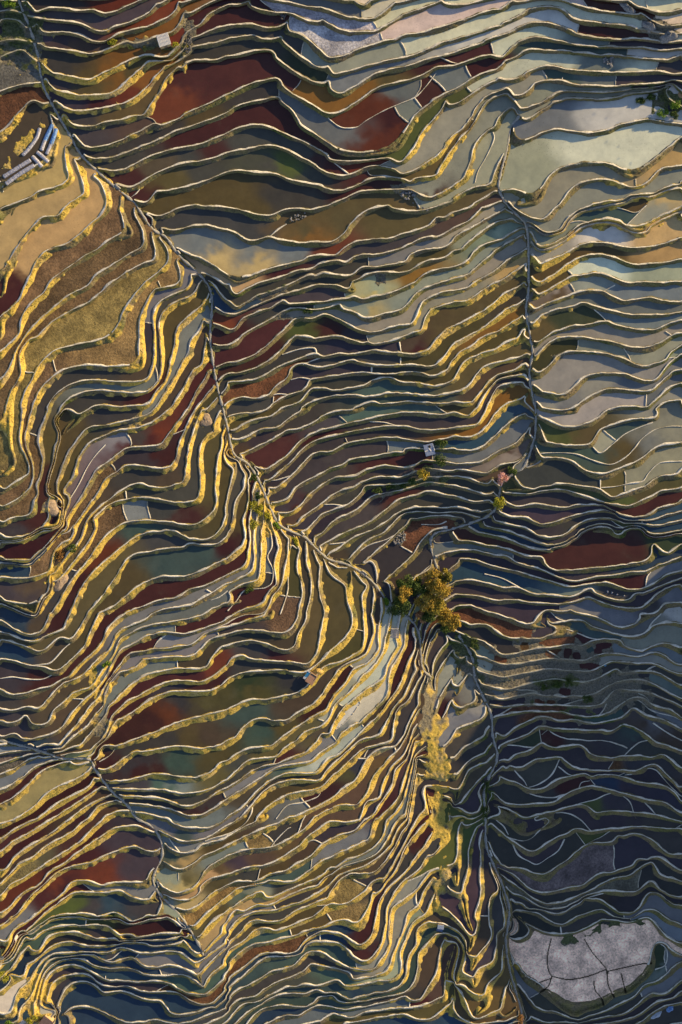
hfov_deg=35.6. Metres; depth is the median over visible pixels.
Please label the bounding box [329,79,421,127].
paddy
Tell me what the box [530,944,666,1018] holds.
paddy
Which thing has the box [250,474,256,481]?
bush
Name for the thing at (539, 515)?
paddy
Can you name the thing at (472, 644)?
bush
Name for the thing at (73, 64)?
paddy
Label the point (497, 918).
paddy
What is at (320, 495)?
paddy
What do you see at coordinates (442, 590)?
tree
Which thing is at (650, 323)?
paddy
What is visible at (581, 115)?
paddy
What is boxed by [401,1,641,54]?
paddy
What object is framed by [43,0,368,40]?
paddy
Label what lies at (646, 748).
paddy
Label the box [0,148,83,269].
paddy
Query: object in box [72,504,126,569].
paddy
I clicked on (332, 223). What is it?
paddy
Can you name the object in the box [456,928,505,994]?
paddy
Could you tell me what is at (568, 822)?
paddy
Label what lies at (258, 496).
bush
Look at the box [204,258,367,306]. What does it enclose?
paddy
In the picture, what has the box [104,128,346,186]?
paddy
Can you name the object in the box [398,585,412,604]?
tree
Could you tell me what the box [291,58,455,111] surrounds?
paddy
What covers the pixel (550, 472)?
paddy
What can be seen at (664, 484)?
paddy
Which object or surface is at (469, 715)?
paddy
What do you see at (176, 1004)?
paddy
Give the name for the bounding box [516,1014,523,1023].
bush
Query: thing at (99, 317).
paddy
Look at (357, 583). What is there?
paddy
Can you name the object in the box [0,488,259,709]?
paddy
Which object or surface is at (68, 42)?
paddy
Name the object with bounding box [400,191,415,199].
stone heap
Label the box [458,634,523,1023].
footpath
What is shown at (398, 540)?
stone heap
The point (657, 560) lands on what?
paddy
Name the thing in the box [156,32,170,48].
hut
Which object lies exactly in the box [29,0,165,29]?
paddy
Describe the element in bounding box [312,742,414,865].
paddy
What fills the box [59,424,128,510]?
paddy
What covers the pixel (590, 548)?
paddy
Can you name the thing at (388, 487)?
bush
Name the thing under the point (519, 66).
paddy
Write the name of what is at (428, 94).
paddy slivers
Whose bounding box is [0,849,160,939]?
paddy
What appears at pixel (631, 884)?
paddy
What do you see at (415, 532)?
paddy
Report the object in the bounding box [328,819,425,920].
paddy
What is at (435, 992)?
paddy
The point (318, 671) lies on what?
straw heap
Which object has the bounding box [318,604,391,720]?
paddy
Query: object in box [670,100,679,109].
bush
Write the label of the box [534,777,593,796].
paddy
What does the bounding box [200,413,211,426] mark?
earth mound
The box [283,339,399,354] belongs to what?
paddy
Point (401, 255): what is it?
paddy
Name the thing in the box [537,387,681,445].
paddy
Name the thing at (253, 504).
bush
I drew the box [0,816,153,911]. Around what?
paddy
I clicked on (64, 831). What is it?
paddy
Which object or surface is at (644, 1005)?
paddy
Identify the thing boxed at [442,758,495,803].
paddy
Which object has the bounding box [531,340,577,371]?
paddy
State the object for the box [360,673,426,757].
paddy
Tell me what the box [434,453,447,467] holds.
tree
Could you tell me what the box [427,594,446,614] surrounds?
tree
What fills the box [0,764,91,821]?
paddy
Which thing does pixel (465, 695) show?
paddy
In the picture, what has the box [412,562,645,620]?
paddy
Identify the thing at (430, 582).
tree
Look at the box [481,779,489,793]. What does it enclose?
bush
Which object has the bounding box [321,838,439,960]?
paddy
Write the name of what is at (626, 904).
paddy
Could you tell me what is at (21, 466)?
paddy
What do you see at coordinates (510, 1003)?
paddy
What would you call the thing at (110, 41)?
bush
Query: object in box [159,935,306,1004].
paddy
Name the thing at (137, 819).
footpath
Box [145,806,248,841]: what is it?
paddy
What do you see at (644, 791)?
paddy
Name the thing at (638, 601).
paddy
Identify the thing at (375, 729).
paddy
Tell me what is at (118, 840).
paddy
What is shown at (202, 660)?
paddy
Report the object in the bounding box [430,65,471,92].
paddy
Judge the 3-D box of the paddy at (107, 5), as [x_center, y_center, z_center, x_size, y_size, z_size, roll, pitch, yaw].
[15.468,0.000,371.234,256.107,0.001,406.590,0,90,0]
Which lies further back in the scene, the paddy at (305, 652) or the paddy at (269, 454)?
the paddy at (305, 652)
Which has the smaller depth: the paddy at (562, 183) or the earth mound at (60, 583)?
the paddy at (562, 183)
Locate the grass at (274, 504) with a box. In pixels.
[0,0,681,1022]
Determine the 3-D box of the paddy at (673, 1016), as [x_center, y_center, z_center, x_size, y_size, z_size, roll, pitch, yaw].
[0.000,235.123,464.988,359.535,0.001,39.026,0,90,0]
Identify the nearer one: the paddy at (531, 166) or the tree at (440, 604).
the paddy at (531, 166)
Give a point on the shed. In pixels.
(395, 634)
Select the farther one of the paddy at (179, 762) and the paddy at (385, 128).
the paddy at (179, 762)
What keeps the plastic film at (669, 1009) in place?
on the paddy at (673, 1016)
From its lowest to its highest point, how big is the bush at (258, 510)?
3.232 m
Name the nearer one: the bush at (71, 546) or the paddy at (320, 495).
the bush at (71, 546)
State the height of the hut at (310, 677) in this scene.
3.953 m
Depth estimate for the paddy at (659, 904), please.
456.24 m
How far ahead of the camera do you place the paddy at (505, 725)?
439.99 m
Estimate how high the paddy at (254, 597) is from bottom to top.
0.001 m
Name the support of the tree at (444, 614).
on the terrain at (504, 678)
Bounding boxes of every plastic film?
[651,1011,661,1018]
[666,1006,672,1011]
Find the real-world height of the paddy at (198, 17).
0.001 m
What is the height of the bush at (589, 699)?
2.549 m
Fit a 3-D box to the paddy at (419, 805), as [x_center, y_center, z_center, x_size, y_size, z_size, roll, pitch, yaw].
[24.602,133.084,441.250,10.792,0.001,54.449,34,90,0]
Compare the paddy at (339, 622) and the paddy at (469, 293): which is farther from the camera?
the paddy at (339, 622)
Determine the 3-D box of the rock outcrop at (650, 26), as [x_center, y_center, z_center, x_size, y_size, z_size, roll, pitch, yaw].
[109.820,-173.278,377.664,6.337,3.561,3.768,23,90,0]
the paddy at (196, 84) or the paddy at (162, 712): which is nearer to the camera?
the paddy at (196, 84)
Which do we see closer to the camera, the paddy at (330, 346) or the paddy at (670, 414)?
the paddy at (330, 346)
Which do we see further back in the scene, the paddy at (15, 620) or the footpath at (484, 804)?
the footpath at (484, 804)
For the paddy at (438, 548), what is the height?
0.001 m
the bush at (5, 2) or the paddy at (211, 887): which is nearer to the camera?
the bush at (5, 2)
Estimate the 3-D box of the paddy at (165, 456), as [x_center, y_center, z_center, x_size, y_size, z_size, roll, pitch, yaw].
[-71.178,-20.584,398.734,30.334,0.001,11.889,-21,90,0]
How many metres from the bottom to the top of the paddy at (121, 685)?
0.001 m
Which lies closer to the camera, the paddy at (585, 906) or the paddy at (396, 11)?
the paddy at (396, 11)
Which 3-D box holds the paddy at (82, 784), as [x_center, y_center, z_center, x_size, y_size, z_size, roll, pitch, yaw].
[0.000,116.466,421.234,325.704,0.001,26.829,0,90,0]
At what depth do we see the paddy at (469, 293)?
398.74 m
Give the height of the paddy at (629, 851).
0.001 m
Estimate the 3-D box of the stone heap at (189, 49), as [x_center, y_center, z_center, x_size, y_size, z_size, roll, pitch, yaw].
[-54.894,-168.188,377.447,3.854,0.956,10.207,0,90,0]
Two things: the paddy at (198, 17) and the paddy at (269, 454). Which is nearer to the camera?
the paddy at (198, 17)
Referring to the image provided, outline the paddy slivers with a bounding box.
[0,0,681,1023]
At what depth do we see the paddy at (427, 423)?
408.73 m
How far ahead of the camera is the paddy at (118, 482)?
399.99 m
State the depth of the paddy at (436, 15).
377.49 m
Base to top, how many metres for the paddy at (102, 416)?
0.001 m
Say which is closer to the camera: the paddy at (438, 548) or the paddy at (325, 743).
the paddy at (438, 548)
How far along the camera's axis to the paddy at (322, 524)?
416.24 m
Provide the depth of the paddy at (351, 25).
376.25 m
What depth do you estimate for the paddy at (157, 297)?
391.25 m
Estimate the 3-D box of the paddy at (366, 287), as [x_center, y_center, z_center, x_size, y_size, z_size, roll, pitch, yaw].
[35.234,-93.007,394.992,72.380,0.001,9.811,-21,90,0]
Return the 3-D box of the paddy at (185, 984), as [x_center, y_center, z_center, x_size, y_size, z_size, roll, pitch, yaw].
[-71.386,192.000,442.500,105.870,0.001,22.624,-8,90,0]
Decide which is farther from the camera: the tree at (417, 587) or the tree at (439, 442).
the tree at (417, 587)
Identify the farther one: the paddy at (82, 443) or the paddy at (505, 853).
the paddy at (505, 853)
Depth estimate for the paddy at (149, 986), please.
443.75 m
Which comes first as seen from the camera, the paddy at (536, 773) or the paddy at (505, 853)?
the paddy at (536, 773)
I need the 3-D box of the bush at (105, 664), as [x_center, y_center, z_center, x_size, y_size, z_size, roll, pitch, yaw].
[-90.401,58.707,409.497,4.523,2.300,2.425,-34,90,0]
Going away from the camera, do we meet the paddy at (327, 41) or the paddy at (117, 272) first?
the paddy at (327, 41)
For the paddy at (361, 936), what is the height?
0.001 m
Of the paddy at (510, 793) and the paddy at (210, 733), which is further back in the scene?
the paddy at (510, 793)
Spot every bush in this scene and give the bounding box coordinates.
[0,971,8,982]
[1,0,15,8]
[26,1015,37,1023]
[55,549,64,560]
[66,544,78,552]
[102,661,111,667]
[107,38,116,45]
[244,588,253,593]
[247,519,258,529]
[248,501,257,509]
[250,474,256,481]
[253,492,262,499]
[253,504,263,515]
[263,510,271,519]
[291,536,298,546]
[302,306,312,313]
[372,488,381,493]
[383,598,388,605]
[386,485,395,490]
[407,478,415,485]
[470,637,479,649]
[479,807,489,818]
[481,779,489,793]
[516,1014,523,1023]
[540,684,549,690]
[552,680,561,688]
[564,678,573,686]
[582,694,592,703]
[636,97,645,103]
[646,93,655,100]
[656,108,668,117]
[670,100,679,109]
[670,111,678,119]
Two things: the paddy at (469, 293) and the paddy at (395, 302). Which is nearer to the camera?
the paddy at (395, 302)
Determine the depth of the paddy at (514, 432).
412.48 m
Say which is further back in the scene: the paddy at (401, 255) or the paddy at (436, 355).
the paddy at (436, 355)
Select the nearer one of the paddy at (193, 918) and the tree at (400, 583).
the tree at (400, 583)
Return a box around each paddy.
[0,64,40,90]
[0,87,48,129]
[0,103,54,180]
[0,123,71,208]
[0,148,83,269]
[0,161,105,317]
[0,185,124,349]
[0,197,143,376]
[0,251,180,504]
[0,369,158,536]
[0,372,33,488]
[0,431,232,639]
[0,434,42,519]
[0,453,243,651]
[0,477,256,693]
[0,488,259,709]
[0,527,59,558]
[0,570,75,634]
[0,576,49,603]
[0,640,67,666]
[0,676,88,725]
[0,699,83,738]
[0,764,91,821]
[0,773,98,838]
[0,782,104,850]
[0,789,112,868]
[0,796,117,881]
[0,804,127,893]
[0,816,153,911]
[0,831,160,924]
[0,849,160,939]
[0,927,122,976]
[0,935,122,988]
[6,696,95,748]
[17,213,155,353]
[20,0,138,13]
[24,233,168,371]
[26,944,203,977]
[27,894,162,931]
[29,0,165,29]
[29,528,74,576]
[30,323,154,434]
[40,461,250,670]
[41,47,171,78]
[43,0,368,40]
[43,48,180,93]
[43,930,290,992]
[44,35,120,54]
[48,58,178,109]
[48,408,139,500]
[48,968,167,992]
[51,936,318,1013]
[54,418,194,565]
[56,60,182,126]
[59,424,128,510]
[59,945,355,1023]
[62,282,209,412]
[65,432,131,519]
[66,465,116,531]
[69,118,155,147]
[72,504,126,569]
[72,895,415,1023]
[79,81,278,157]
[86,920,182,936]
[91,630,362,761]
[93,88,470,169]
[94,580,374,769]
[96,525,261,675]
[98,661,176,716]
[101,666,354,781]
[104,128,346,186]
[107,544,324,718]
[108,719,323,793]
[109,632,217,681]
[112,431,184,472]
[112,553,352,719]
[115,759,275,805]
[123,0,360,40]
[123,500,149,522]
[124,792,224,815]
[126,402,221,502]
[128,148,379,201]
[128,361,212,447]
[130,725,364,827]
[136,941,229,973]
[140,173,401,215]
[142,306,210,415]
[142,326,208,423]
[145,262,196,322]
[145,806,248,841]
[148,416,225,524]
[149,52,300,124]
[154,842,248,891]
[155,193,420,241]
[156,277,201,376]
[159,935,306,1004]
[160,906,324,985]
[161,711,422,900]
[163,798,308,869]
[167,870,259,908]
[169,186,497,275]
[176,575,276,634]
[178,536,311,667]
[183,40,328,82]
[184,194,501,292]
[184,883,255,926]
[188,0,273,24]
[192,758,413,937]
[193,27,302,55]
[196,5,289,35]
[200,867,339,951]
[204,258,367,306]
[212,288,344,328]
[212,304,313,345]
[212,909,424,1023]
[214,319,290,366]
[216,317,367,380]
[218,596,301,634]
[219,349,314,394]
[222,358,315,404]
[222,524,287,624]
[224,736,336,797]
[226,397,272,416]
[226,912,491,1023]
[228,817,409,939]
[229,323,526,431]
[231,342,530,438]
[233,358,529,455]
[238,927,465,1023]
[243,653,421,826]
[245,404,444,467]
[247,640,419,807]
[252,934,462,1023]
[259,841,319,877]
[260,422,389,483]
[262,0,378,32]
[269,441,387,502]
[274,385,534,479]
[274,451,431,512]
[274,816,406,910]
[275,705,342,762]
[275,999,409,1023]
[279,90,409,150]
[281,469,411,526]
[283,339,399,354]
[286,213,522,292]
[286,239,527,332]
[287,546,301,596]
[288,16,383,57]
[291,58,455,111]
[292,363,370,380]
[300,40,406,73]
[300,748,394,831]
[306,759,364,809]
[307,826,433,944]
[308,354,400,366]
[308,488,393,542]
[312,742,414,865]
[314,741,411,843]
[315,230,524,316]
[316,485,494,545]
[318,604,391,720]
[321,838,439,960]
[322,876,366,905]
[323,984,453,1023]
[326,560,364,630]
[327,9,578,92]
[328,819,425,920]
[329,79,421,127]
[330,508,487,560]
[333,617,407,738]
[334,495,493,542]
[339,614,400,705]
[345,222,524,297]
[355,779,438,886]
[356,873,428,970]
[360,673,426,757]
[362,1013,519,1023]
[363,623,415,728]
[367,257,527,344]
[368,120,474,179]
[369,203,505,267]
[371,541,413,601]
[372,305,524,375]
[374,0,681,29]
[378,377,529,429]
[381,0,584,39]
[381,70,545,172]
[388,405,534,452]
[389,544,433,604]
[400,276,527,352]
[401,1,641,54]
[401,288,526,366]
[401,518,455,553]
[405,89,652,197]
[406,552,647,614]
[410,944,456,1006]
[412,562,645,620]
[413,110,516,208]
[413,814,483,877]
[417,580,681,628]
[421,598,560,642]
[422,608,532,651]
[424,624,518,656]
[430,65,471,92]
[432,542,512,557]
[433,419,532,464]
[433,439,530,471]
[438,677,476,718]
[438,703,485,746]
[439,826,484,935]
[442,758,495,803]
[445,714,490,758]
[446,820,484,893]
[450,732,492,772]
[452,528,681,570]
[454,984,519,1022]
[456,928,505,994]
[457,958,510,1017]
[464,891,503,977]
[466,42,626,78]
[468,53,657,91]
[473,83,630,119]
[480,849,498,915]
[482,518,617,543]
[487,783,558,805]
[487,789,607,817]
[487,827,583,872]
[491,26,608,56]
[492,511,641,536]
[494,713,573,735]
[494,746,612,771]
[496,845,613,893]
[497,505,611,524]
[499,859,681,902]
[500,123,681,193]
[500,492,681,515]
[502,479,681,504]
[503,143,681,219]
[503,871,640,907]
[509,912,560,937]
[509,924,604,982]
[511,901,623,924]
[512,547,681,579]
[513,93,681,140]
[514,460,599,489]
[514,813,589,850]
[517,760,557,788]
[519,991,643,1023]
[521,169,681,231]
[526,984,681,1023]
[528,294,681,323]
[530,215,681,261]
[530,241,681,280]
[530,306,603,342]
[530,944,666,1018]
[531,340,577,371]
[531,354,673,394]
[533,323,681,354]
[534,358,681,409]
[534,402,681,473]
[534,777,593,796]
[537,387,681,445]
[537,393,645,426]
[540,727,644,757]
[543,69,615,85]
[545,711,681,750]
[547,971,610,1001]
[553,613,656,635]
[560,808,680,831]
[561,587,681,627]
[569,258,681,282]
[570,276,681,300]
[573,209,638,223]
[576,339,630,358]
[578,25,648,39]
[581,794,632,812]
[584,0,654,20]
[585,920,681,970]
[590,887,681,911]
[591,778,681,810]
[593,829,681,853]
[598,311,681,328]
[599,655,681,673]
[608,964,647,992]
[609,758,681,784]
[614,836,681,869]
[616,75,681,85]
[619,625,681,649]
[625,447,681,493]
[625,895,681,925]
[626,337,681,366]
[626,741,681,766]
[629,190,681,224]
[639,864,681,895]
[645,1005,681,1023]
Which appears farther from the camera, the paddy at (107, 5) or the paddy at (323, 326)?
the paddy at (323, 326)
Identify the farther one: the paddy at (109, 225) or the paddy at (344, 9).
the paddy at (109, 225)
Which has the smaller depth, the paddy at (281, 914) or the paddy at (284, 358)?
the paddy at (284, 358)
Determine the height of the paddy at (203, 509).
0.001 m
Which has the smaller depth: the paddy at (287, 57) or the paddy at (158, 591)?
the paddy at (287, 57)
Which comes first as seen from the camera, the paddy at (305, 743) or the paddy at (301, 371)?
the paddy at (301, 371)
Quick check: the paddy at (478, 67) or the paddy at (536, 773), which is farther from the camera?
the paddy at (536, 773)
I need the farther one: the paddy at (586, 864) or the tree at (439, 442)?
the paddy at (586, 864)
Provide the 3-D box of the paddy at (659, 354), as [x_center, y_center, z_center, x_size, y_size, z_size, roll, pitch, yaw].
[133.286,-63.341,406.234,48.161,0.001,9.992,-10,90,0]
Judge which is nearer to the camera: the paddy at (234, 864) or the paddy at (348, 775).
the paddy at (348, 775)
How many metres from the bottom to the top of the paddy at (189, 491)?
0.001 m
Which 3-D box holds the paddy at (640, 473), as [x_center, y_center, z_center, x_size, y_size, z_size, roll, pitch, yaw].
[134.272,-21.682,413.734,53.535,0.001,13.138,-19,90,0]
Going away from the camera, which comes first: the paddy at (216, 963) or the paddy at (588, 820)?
the paddy at (216, 963)
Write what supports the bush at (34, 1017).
on the terrain at (504, 678)
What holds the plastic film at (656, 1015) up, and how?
on the paddy at (673, 1016)
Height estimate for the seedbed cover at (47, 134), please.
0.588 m
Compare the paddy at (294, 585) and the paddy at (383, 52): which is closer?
the paddy at (383, 52)
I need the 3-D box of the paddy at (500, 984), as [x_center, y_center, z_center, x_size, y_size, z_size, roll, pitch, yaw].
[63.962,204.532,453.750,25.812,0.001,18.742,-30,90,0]
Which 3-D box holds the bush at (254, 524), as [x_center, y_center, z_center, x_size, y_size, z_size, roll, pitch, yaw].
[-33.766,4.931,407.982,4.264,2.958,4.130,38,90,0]
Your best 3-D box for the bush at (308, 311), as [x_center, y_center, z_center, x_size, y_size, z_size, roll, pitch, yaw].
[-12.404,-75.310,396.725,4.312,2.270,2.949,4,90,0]
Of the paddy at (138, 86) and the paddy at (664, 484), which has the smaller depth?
the paddy at (138, 86)
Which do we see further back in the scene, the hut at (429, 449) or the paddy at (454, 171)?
the hut at (429, 449)
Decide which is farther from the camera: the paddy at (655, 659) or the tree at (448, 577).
the paddy at (655, 659)
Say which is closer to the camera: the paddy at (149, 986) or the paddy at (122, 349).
the paddy at (122, 349)
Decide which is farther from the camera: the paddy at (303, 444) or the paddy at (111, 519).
the paddy at (303, 444)
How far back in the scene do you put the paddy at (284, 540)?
412.50 m
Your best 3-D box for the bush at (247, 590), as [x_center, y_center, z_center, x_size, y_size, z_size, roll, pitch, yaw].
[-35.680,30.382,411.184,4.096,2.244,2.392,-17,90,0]
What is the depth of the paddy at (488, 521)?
420.00 m
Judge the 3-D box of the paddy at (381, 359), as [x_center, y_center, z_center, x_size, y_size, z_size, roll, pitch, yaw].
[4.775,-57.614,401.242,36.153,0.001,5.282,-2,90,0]
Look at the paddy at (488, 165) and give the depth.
388.73 m
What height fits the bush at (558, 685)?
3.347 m
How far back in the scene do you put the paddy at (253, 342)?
397.49 m
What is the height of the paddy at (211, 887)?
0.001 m
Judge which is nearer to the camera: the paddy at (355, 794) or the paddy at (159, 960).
the paddy at (355, 794)
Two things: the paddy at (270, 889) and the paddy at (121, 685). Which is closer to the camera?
the paddy at (121, 685)
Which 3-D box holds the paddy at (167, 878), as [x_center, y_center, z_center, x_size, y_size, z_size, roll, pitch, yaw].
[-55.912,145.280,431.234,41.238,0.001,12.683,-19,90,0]
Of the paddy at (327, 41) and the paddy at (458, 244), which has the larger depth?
the paddy at (458, 244)
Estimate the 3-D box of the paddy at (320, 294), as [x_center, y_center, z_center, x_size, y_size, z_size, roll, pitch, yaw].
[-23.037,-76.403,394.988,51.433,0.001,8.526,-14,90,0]
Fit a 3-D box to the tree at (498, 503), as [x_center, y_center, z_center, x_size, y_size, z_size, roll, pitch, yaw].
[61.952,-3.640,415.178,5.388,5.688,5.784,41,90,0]
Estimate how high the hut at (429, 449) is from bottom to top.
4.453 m
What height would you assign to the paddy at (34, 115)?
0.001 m
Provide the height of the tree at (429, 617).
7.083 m
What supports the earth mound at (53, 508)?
on the terrain at (504, 678)
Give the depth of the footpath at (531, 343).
404.40 m
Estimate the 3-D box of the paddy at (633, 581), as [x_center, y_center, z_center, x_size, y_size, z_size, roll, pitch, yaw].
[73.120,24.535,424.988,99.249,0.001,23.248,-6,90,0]
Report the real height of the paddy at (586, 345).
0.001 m
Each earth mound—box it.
[44,500,58,515]
[53,575,67,590]
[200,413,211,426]
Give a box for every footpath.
[0,739,203,954]
[18,0,430,677]
[429,115,536,568]
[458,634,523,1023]
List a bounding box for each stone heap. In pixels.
[183,32,191,52]
[290,212,305,221]
[393,530,405,544]
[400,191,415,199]
[603,57,613,66]
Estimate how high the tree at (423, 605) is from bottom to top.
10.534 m
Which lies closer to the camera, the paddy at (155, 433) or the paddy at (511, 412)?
the paddy at (155, 433)
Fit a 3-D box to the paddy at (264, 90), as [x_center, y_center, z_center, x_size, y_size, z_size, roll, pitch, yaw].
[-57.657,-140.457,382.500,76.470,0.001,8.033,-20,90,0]
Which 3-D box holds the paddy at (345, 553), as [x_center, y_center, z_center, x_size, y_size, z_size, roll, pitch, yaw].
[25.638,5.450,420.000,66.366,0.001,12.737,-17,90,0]
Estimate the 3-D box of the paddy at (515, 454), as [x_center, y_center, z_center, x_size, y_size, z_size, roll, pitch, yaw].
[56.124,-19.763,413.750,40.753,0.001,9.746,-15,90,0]
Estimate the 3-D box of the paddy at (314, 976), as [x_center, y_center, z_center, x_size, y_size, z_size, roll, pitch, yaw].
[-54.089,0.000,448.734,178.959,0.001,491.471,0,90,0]
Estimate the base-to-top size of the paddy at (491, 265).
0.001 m
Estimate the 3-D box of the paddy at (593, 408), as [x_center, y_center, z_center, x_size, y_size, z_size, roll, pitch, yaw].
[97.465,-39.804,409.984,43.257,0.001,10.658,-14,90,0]
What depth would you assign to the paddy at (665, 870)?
452.49 m
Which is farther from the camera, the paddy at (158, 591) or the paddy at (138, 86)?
the paddy at (158, 591)
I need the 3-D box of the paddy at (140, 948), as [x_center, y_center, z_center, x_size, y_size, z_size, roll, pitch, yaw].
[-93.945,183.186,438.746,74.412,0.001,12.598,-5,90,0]
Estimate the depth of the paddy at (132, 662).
413.74 m
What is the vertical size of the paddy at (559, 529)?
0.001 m
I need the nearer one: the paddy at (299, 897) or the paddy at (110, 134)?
the paddy at (110, 134)
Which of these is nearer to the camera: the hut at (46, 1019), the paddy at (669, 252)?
the paddy at (669, 252)
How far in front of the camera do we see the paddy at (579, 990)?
458.74 m
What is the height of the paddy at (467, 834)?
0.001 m
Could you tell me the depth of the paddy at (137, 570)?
406.25 m
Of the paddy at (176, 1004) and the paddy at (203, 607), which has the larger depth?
the paddy at (176, 1004)
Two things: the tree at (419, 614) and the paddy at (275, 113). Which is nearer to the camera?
the paddy at (275, 113)
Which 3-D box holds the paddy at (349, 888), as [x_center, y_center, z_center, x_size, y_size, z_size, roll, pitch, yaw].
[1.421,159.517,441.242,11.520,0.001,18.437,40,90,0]
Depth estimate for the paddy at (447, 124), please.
384.98 m
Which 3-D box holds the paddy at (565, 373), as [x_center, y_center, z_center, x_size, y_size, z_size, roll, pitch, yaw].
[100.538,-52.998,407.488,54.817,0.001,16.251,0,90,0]
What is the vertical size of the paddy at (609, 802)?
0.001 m
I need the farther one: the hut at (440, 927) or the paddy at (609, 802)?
the hut at (440, 927)
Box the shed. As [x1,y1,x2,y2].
[390,628,398,638]
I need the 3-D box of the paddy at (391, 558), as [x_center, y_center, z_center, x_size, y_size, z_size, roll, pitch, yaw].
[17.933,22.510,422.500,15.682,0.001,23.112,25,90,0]
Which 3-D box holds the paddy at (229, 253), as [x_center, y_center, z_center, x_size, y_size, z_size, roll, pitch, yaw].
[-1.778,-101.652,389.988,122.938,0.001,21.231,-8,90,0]
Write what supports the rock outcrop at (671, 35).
on the terrain at (504, 678)
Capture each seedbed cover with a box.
[3,159,30,177]
[5,164,33,184]
[21,128,40,155]
[31,155,42,167]
[36,151,48,162]
[40,124,52,150]
[45,128,57,153]
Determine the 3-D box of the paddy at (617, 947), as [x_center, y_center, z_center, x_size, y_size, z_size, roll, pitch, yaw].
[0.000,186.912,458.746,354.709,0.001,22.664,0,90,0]
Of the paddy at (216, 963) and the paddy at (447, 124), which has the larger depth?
the paddy at (216, 963)
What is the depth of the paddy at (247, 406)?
402.50 m
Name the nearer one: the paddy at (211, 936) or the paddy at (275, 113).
the paddy at (275, 113)
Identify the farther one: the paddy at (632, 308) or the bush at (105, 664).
the bush at (105, 664)
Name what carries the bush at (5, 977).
on the terrain at (504, 678)
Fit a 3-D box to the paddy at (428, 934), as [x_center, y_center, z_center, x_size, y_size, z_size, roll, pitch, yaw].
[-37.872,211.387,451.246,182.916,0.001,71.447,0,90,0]
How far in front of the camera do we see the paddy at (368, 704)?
425.00 m
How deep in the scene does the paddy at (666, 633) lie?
431.24 m
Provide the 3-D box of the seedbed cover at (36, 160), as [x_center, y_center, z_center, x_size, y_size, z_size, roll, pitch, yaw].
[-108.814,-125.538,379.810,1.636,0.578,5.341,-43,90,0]
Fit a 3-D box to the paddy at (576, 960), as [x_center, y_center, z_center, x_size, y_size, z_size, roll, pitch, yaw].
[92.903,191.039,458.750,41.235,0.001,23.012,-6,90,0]
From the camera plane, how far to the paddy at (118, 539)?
403.75 m
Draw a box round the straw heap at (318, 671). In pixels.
[312,665,324,673]
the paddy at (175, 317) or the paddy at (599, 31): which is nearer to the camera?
the paddy at (599, 31)
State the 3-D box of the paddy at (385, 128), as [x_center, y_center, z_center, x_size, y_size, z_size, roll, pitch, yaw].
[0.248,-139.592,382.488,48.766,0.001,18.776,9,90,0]
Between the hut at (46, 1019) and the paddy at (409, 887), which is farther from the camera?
the paddy at (409, 887)
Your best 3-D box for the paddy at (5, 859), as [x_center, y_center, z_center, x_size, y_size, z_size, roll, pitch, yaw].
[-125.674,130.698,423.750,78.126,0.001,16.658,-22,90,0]
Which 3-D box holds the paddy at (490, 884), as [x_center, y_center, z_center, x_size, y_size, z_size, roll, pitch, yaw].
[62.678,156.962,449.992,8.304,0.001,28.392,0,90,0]
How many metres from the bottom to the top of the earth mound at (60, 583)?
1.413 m
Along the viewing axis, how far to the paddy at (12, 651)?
406.25 m
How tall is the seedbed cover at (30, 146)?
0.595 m
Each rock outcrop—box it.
[619,3,635,13]
[641,21,655,32]
[659,30,679,43]
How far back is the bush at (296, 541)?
411.94 m
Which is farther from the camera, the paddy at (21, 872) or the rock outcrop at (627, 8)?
the paddy at (21, 872)
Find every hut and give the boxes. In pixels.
[39,1014,54,1023]
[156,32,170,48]
[303,671,317,684]
[423,443,434,455]
[436,924,443,931]
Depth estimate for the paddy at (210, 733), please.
419.99 m
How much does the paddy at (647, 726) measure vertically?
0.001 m
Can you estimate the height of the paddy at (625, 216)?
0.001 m
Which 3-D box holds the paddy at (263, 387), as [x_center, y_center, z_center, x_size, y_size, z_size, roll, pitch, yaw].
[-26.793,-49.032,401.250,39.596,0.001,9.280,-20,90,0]
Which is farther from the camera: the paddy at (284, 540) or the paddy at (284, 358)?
the paddy at (284, 540)
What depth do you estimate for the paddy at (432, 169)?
386.25 m
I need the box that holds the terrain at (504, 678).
[0,0,681,1023]
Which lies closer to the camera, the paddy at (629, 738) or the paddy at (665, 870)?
the paddy at (629, 738)
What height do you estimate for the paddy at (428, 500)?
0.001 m
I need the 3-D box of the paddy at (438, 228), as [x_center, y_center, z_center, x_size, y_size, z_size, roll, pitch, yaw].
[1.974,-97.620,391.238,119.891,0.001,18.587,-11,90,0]
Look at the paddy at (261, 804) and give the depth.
428.74 m
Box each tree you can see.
[386,595,412,616]
[395,574,414,591]
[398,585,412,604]
[411,577,429,596]
[413,591,435,612]
[415,610,425,623]
[417,468,429,479]
[421,609,435,622]
[423,568,441,591]
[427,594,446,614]
[428,582,453,598]
[434,439,447,450]
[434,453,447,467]
[436,607,454,626]
[437,568,452,583]
[440,622,450,633]
[443,613,461,631]
[492,496,506,510]
[497,472,508,484]
[508,466,516,475]
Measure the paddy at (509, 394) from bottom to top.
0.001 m
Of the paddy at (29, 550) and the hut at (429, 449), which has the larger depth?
the hut at (429, 449)
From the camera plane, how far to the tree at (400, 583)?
419.24 m
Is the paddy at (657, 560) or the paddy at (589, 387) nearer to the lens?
the paddy at (589, 387)
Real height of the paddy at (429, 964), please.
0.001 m
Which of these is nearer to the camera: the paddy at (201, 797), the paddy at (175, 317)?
the paddy at (175, 317)
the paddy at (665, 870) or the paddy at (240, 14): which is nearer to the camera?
the paddy at (240, 14)
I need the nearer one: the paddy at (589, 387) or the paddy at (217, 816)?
the paddy at (589, 387)
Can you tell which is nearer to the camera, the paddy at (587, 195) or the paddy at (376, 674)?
the paddy at (587, 195)

